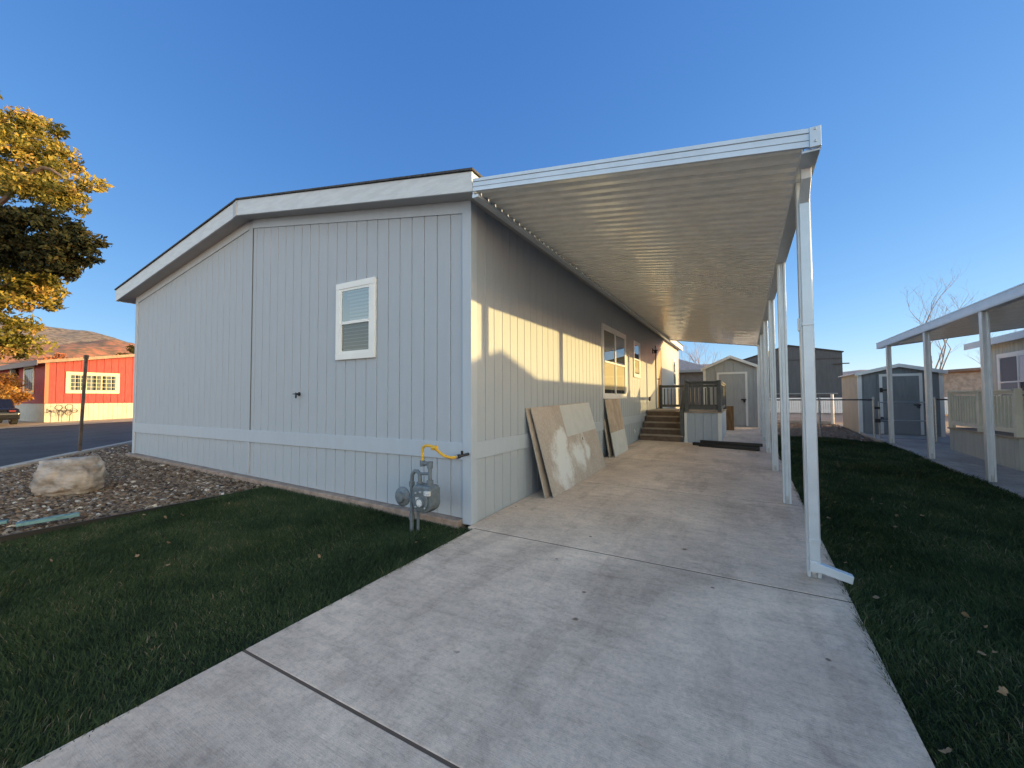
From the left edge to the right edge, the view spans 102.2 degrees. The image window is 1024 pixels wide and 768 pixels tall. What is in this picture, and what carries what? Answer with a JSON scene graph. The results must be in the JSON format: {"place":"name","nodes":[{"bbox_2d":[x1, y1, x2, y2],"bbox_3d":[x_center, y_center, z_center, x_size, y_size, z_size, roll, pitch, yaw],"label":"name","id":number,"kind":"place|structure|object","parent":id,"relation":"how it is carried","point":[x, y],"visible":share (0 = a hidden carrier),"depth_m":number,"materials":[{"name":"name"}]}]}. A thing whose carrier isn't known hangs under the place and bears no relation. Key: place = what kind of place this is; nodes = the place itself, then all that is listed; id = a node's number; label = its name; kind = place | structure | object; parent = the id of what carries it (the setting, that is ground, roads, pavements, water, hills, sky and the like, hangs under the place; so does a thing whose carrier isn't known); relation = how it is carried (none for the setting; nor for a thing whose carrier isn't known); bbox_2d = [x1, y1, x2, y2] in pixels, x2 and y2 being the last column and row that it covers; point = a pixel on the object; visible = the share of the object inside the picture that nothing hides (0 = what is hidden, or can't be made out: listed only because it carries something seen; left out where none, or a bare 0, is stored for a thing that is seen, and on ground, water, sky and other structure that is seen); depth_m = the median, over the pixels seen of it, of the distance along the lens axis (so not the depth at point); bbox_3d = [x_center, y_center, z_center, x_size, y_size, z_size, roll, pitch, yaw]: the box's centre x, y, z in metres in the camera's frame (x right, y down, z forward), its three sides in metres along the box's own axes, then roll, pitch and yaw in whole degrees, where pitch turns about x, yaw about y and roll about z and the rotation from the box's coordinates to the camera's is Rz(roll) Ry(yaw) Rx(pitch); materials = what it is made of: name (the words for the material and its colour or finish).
{"place":"outdoors","nodes":[
{"label":"outdoors","id":0,"kind":"place"},
{"bbox_2d":[0,204,112,282],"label":"dark evergreen","id":1,"kind":"object","parent":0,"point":[67,244],"visible":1,"depth_m":15.18,"materials":[{"name":"green plant"}]},
{"bbox_2d":[0,322,125,343],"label":"hills","id":2,"kind":"structure","parent":0,"point":[63,336],"depth_m":279.56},
{"bbox_2d":[0,422,132,466],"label":"road","id":3,"kind":"structure","parent":0,"point":[18,445],"depth_m":12.59,"materials":[{"name":"grey asphalt"}]},
{"bbox_2d":[0,440,131,471],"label":"kerb","id":4,"kind":"structure","parent":3,"relation":"on","point":[12,466],"depth_m":8.34,"materials":[{"name":"concrete"}]},
{"bbox_2d":[78,355,88,450],"bbox_3d":[-9.317,0.466,8.973,0.180,2.193,0.090,-1,-2,29],"label":"steel post","id":5,"kind":"object","parent":3,"relation":"on","point":[85,357],"visible":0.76,"depth_m":8.96,"materials":[{"name":"brown metal"}]},
{"bbox_2d":[0,418,132,428],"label":"dirt verge","id":6,"kind":"structure","parent":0,"point":[6,424],"depth_m":20.42,"materials":[{"name":"beige soil"}]},
{"bbox_2d":[0,399,19,424],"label":"parked car","id":7,"kind":"object","parent":6,"relation":"on","point":[9,412],"visible":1,"depth_m":18.70,"materials":[{"name":"black paint"}]},
{"bbox_2d":[0,372,33,422],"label":"orange shrub","id":8,"kind":"object","parent":6,"relation":"on","point":[7,388],"visible":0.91,"depth_m":20.47,"materials":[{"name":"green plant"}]},
{"bbox_2d":[0,95,113,362],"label":"golden tree","id":9,"kind":"object","parent":6,"relation":"on","point":[38,175],"visible":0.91,"depth_m":17.21,"materials":[{"name":"yellow plant"}]},
{"bbox_2d":[46,404,76,421],"bbox_3d":[-23.273,1.489,21.381,0.040,0.895,1.180,-1,-2,29],"label":"yard ornament","id":10,"kind":"object","parent":6,"relation":"on","point":[63,411],"visible":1,"depth_m":21.44,"materials":[{"name":"brown metal"}]},
{"bbox_2d":[0,354,133,421],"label":"red house","id":11,"kind":"structure","parent":0,"point":[51,384],"depth_m":22.44,"materials":[{"name":"red wood"}]},
{"bbox_2d":[23,365,34,393],"bbox_3d":[-26.277,-0.233,22.443,1.880,1.580,0.034,-1,-2,29],"label":"window","id":12,"kind":"structure","parent":11,"relation":"in","point":[28,372],"depth_m":22.41,"materials":[{"name":"beige"}]},
{"bbox_2d":[65,372,119,393],"bbox_3d":[-22.913,-0.053,22.627,0.036,1.140,2.140,-1,-2,29],"label":"window","id":13,"kind":"structure","parent":11,"relation":"in","point":[106,383],"depth_m":22.66,"materials":[{"name":"beige"}]},
{"bbox_2d":[0,340,134,365],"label":"red bluff","id":14,"kind":"structure","parent":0,"point":[95,348],"depth_m":68.76,"materials":[{"name":"brown soil"}]},
{"bbox_2d":[31,352,118,360],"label":"russet scrub","id":15,"kind":"object","parent":14,"relation":"on","point":[57,356],"visible":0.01,"depth_m":59.54,"materials":[{"name":"brown plant"}]},
{"bbox_2d":[0,485,476,767],"bbox_3d":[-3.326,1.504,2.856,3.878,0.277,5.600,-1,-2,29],"label":"lawn grass","id":16,"kind":"structure","parent":0,"point":[218,533],"depth_m":3.15,"materials":[{"name":"green plant"}]},
{"bbox_2d":[395,444,468,530],"bbox_3d":[-0.848,1.102,4.271,0.812,0.966,0.380,0,-2,-1],"label":"gas meter","id":17,"kind":"object","parent":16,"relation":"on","point":[421,497],"visible":0.99,"depth_m":4.22,"materials":[{"name":"paint"}]},
{"bbox_2d":[22,427,934,767],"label":"driveway","id":18,"kind":"structure","parent":0,"point":[472,647],"depth_m":2.23,"materials":[{"name":"concrete"}]},
{"bbox_2d":[243,446,851,767],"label":"joint filler","id":19,"kind":"object","parent":18,"relation":"in","point":[404,739],"visible":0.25,"depth_m":2.00,"materials":[{"name":"brown"}]},
{"bbox_2d":[525,403,577,498],"bbox_3d":[0.896,0.925,6.565,0.016,1.217,2.423,-16,-8,28],"label":"drywall sheet","id":20,"kind":"object","parent":18,"relation":"on","point":[547,492],"visible":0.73,"depth_m":5.57,"materials":[{"name":"white"}]},
{"bbox_2d":[530,402,605,497],"bbox_3d":[0.991,0.927,6.603,0.019,1.222,2.423,-18,-9,28],"label":"drywall sheet","id":21,"kind":"object","parent":18,"relation":"on","point":[570,446],"visible":1,"depth_m":6.33,"materials":[{"name":"paper"}]},
{"bbox_2d":[603,419,613,457],"bbox_3d":[2.038,1.141,8.722,0.015,0.782,0.323,-11,-7,29],"label":"drywall sheet","id":22,"kind":"object","parent":18,"relation":"on","point":[608,439],"visible":0.91,"depth_m":8.69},
{"bbox_2d":[604,399,627,456],"bbox_3d":[2.323,0.928,9.137,0.020,1.212,1.143,-12,-6,29],"label":"drywall sheet","id":23,"kind":"object","parent":18,"relation":"on","point":[616,427],"visible":1,"depth_m":9.06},
{"bbox_2d":[472,125,853,584],"bbox_3d":[4.053,-0.146,8.996,3.069,3.642,12.778,-1,-2,29],"label":"carport canopy","id":24,"kind":"object","parent":18,"relation":"on","point":[690,243],"visible":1,"depth_m":4.49,"materials":[{"name":"metal"}]},
{"bbox_2d":[639,380,726,442],"bbox_3d":[5.201,0.774,12.349,2.050,1.710,3.320,-1,-2,29],"label":"porch","id":25,"kind":"object","parent":18,"relation":"on","point":[692,422],"visible":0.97,"depth_m":10.97,"materials":[{"name":"brown-gray painted wood"},{"name":"light painted siding"}]},
{"bbox_2d":[699,443,759,450],"bbox_3d":[5.076,1.472,9.698,1.287,0.085,0.100,-2,-3,41],"label":"metal bar","id":26,"kind":"object","parent":18,"relation":"on","point":[754,448],"visible":1,"depth_m":9.62,"materials":[{"name":"black metal"}]},
{"bbox_2d":[701,355,758,426],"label":"garden shed","id":27,"kind":"structure","parent":18,"relation":"on","point":[738,377],"depth_m":14.87,"materials":[{"name":"beige-gray painted wood siding"},{"name":"white painted trim"}]},
{"bbox_2d":[717,372,747,425],"bbox_3d":[7.978,0.538,14.962,0.980,1.941,0.054,-1,-2,29],"label":"door","id":28,"kind":"structure","parent":27,"relation":"in","point":[736,382],"depth_m":14.89,"materials":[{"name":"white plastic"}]},
{"bbox_2d":[726,406,733,429],"bbox_3d":[7.297,1.143,13.837,0.250,0.810,0.250,-1,-2,29],"label":"wooden box","id":29,"kind":"object","parent":18,"relation":"on","point":[730,418],"visible":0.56,"depth_m":13.72,"materials":[{"name":"brown wood"}]},
{"bbox_2d":[4,412,971,526],"bbox_3d":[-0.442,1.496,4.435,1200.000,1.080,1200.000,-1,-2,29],"label":"ground","id":30,"kind":"structure","parent":0,"point":[839,419],"depth_m":21.13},
{"bbox_2d":[116,345,134,354],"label":"juniper","id":31,"kind":"object","parent":30,"relation":"on","point":[131,349],"visible":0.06,"depth_m":41.15,"materials":[{"name":"green plant"}]},
{"bbox_2d":[0,444,263,543],"bbox_3d":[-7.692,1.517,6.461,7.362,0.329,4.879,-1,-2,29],"label":"gravel","id":32,"kind":"structure","parent":30,"relation":"on","point":[123,477],"depth_m":5.79,"materials":[{"name":"gravel"}]},
{"bbox_2d":[0,519,8,524],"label":"painted board","id":33,"kind":"object","parent":32,"relation":"on","point":[6,521],"visible":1,"depth_m":4.29,"materials":[{"name":"teal paint"}]},
{"bbox_2d":[15,512,79,526],"bbox_3d":[-4.923,1.434,4.388,0.085,0.054,0.452,-2,-3,42],"label":"painted board","id":34,"kind":"object","parent":32,"relation":"on","point":[47,519],"visible":1,"depth_m":4.36,"materials":[{"name":"teal paint"}]},
{"bbox_2d":[29,455,106,497],"bbox_3d":[-6.141,1.321,5.730,0.732,0.634,0.700,-1,-2,29],"label":"boulder","id":35,"kind":"object","parent":32,"relation":"on","point":[71,476],"visible":0.86,"depth_m":5.53,"materials":[{"name":"stone"}]},
{"bbox_2d":[0,487,261,542],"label":"lawn edging","id":36,"kind":"object","parent":32,"relation":"on","point":[10,537],"visible":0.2,"depth_m":4.37,"materials":[{"name":"black metal"}]},
{"bbox_2d":[114,167,682,528],"bbox_3d":[-0.298,-0.374,13.772,9.220,4.617,16.800,-1,-2,29],"label":"mobile home","id":37,"kind":"object","parent":30,"relation":"on","point":[361,343],"visible":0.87,"depth_m":5.74,"materials":[{"name":"paint"}]},
{"bbox_2d":[335,277,376,359],"bbox_3d":[-2.048,-0.838,5.397,0.740,1.025,0.034,-1,-2,29],"label":"window","id":38,"kind":"structure","parent":37,"relation":"in","point":[355,338],"depth_m":5.39,"materials":[{"name":"white plastic"}]},
{"bbox_2d":[601,323,626,398],"bbox_3d":[2.373,-0.458,9.492,0.036,1.590,1.970,-1,-2,29],"label":"window","id":39,"kind":"structure","parent":37,"relation":"in","point":[613,342],"depth_m":9.39,"materials":[{"name":"white plastic"}]},
{"bbox_2d":[633,340,640,377],"bbox_3d":[3.450,-0.671,11.418,0.034,0.990,0.760,-1,-2,29],"label":"window","id":40,"kind":"structure","parent":37,"relation":"in","point":[636,346],"depth_m":11.41,"materials":[{"name":"white plastic"}]},
{"bbox_2d":[655,346,661,407],"bbox_3d":[5.103,-0.224,14.262,0.108,2.100,1.020,-1,-2,29],"label":"door","id":41,"kind":"structure","parent":37,"relation":"in","point":[658,356],"depth_m":14.11,"materials":[{"name":"paint"}]},
{"bbox_2d":[673,359,675,384],"bbox_3d":[6.915,-0.467,17.572,0.034,1.140,0.690,-1,-2,29],"label":"window","id":42,"kind":"structure","parent":37,"relation":"in","point":[674,361],"depth_m":17.59,"materials":[{"name":"white plastic"}]},
{"bbox_2d":[679,359,704,404],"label":"hipped house","id":43,"kind":"structure","parent":30,"relation":"on","point":[689,371],"depth_m":21.89,"materials":[{"name":"grey"}]},
{"bbox_2d":[680,343,720,364],"bbox_3d":[10.975,-0.942,24.747,1.805,5.632,3.289,0,-2,-13],"label":"bare tree","id":44,"kind":"object","parent":30,"relation":"on","point":[698,355],"visible":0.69,"depth_m":24.37,"materials":[{"name":"brown plant"}]},
{"bbox_2d":[742,345,849,412],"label":"workshop","id":45,"kind":"structure","parent":30,"relation":"on","point":[828,367],"depth_m":28.24,"materials":[{"name":"dark grey metal siding"},{"name":"metal roof"}]},
{"bbox_2d":[770,397,947,413],"bbox_3d":[16.922,1.436,27.971,19.200,0.970,0.070,-1,-2,29],"label":"picket fence","id":46,"kind":"object","parent":30,"relation":"on","point":[792,409],"visible":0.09,"depth_m":26.27,"materials":[{"name":"white plastic"}]},
{"bbox_2d":[904,268,987,369],"bbox_3d":[25.836,-2.676,24.568,5.793,8.941,3.209,1,-2,-32],"label":"bare tree","id":47,"kind":"object","parent":30,"relation":"on","point":[945,342],"visible":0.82,"depth_m":24.40,"materials":[{"name":"brown plant"}]},
{"bbox_2d":[943,367,981,413],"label":"brown house","id":48,"kind":"structure","parent":30,"relation":"on","point":[967,379],"depth_m":24.67,"materials":[{"name":"brick"}]},
{"bbox_2d":[964,330,1023,395],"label":"mobile home","id":49,"kind":"object","parent":30,"relation":"on","point":[1007,353],"visible":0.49,"depth_m":11.54,"materials":[{"name":"beige"}]},
{"bbox_2d":[996,350,1023,395],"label":"window","id":50,"kind":"structure","parent":49,"relation":"in","point":[1010,366],"depth_m":11.47,"materials":[{"name":"white plastic"}]},
{"bbox_2d":[0,0,1023,371],"label":"sky","id":51,"kind":"structure","parent":0,"point":[188,109],"materials":[{"name":"blue"}]},
{"bbox_2d":[700,364,865,376],"bbox_3d":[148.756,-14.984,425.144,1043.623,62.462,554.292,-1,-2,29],"label":"mountains","id":52,"kind":"structure","parent":0,"point":[848,372],"depth_m":404.84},
{"bbox_2d":[770,420,882,441],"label":"gravel","id":53,"kind":"structure","parent":0,"point":[837,430],"depth_m":12.94,"materials":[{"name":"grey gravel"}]},
{"bbox_2d":[771,435,1023,767],"bbox_3d":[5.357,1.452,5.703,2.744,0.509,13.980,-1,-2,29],"label":"lawn grass","id":54,"kind":"structure","parent":0,"point":[1009,526],"depth_m":3.29,"materials":[{"name":"green plant"}]},
{"bbox_2d":[938,747,951,753],"bbox_3d":[1.722,1.453,1.638,0.040,0.020,0.033,0,-2,-2],"label":"fallen leaf","id":55,"kind":"object","parent":54,"relation":"on","point":[947,750],"visible":1,"depth_m":1.64,"materials":[{"name":"beige plant"}]},
{"bbox_2d":[997,686,1007,695],"bbox_3d":[2.325,1.452,1.958,0.020,0.038,0.038,2,-3,-44],"label":"fallen leaf","id":56,"kind":"object","parent":54,"relation":"on","point":[1003,690],"visible":1,"depth_m":1.96,"materials":[{"name":"beige plant"}]},
{"bbox_2d":[837,424,1023,497],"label":"patio","id":57,"kind":"structure","parent":0,"point":[1011,480],"depth_m":7.89,"materials":[{"name":"concrete"}]},
{"bbox_2d":[838,363,947,436],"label":"garden shed","id":58,"kind":"structure","parent":57,"relation":"on","point":[908,381],"depth_m":12.13,"materials":[{"name":"wood"}]},
{"bbox_2d":[879,373,924,434],"bbox_3d":[11.370,0.581,12.064,0.950,1.765,0.054,-1,-2,29],"label":"door","id":59,"kind":"structure","parent":58,"relation":"in","point":[906,387],"depth_m":12.03,"materials":[{"name":"wood"}]},
{"bbox_2d":[933,397,964,441],"bbox_3d":[11.747,0.920,10.047,2.154,1.237,0.061,-1,-2,29],"label":"chain link fence","id":60,"kind":"object","parent":57,"relation":"on","point":[935,419],"visible":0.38,"depth_m":10.54,"materials":[{"name":"metal"}]},
{"bbox_2d":[876,283,1023,481],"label":"carport canopy","id":61,"kind":"object","parent":57,"relation":"on","point":[997,312],"visible":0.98,"depth_m":7.48,"materials":[{"name":"metal"}]},
{"bbox_2d":[947,388,1023,470],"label":"deck","id":62,"kind":"structure","parent":57,"relation":"on","point":[966,411],"depth_m":7.95,"materials":[{"name":"beige wood"}]},
{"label":"right gravel bed","id":63,"kind":"structure","parent":0,"visible":0},
{"bbox_2d":[770,394,833,423],"bbox_3d":[11.259,1.005,16.289,2.298,1.174,0.100,-1,-2,29],"label":"chain link fence","id":64,"kind":"object","parent":63,"relation":"on","point":[831,396],"visible":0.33,"depth_m":15.80,"materials":[{"name":"metal"}]},
{"bbox_2d":[770,397,875,439],"bbox_3d":[8.728,0.974,11.745,2.464,1.198,0.061,-1,-2,29],"label":"chain link fence","id":65,"kind":"object","parent":63,"relation":"on","point":[873,414],"visible":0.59,"depth_m":11.53,"materials":[{"name":"metal"}]},
{"bbox_2d":[874,402,926,439],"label":"chain link gate","id":66,"kind":"structure","parent":65,"relation":"attached to","point":[878,420],"depth_m":10.86,"materials":[{"name":"black metal"}]},
{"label":"metal bar","id":67,"kind":"object","parent":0,"visible":0},
{"bbox_2d":[700,440,762,446],"bbox_3d":[5.149,1.399,9.751,1.326,0.070,0.070,-2,-3,41],"label":"metal bar","id":68,"kind":"object","parent":67,"relation":"on","point":[733,443],"visible":1,"depth_m":9.69,"materials":[{"name":"black metal"}]}
]}

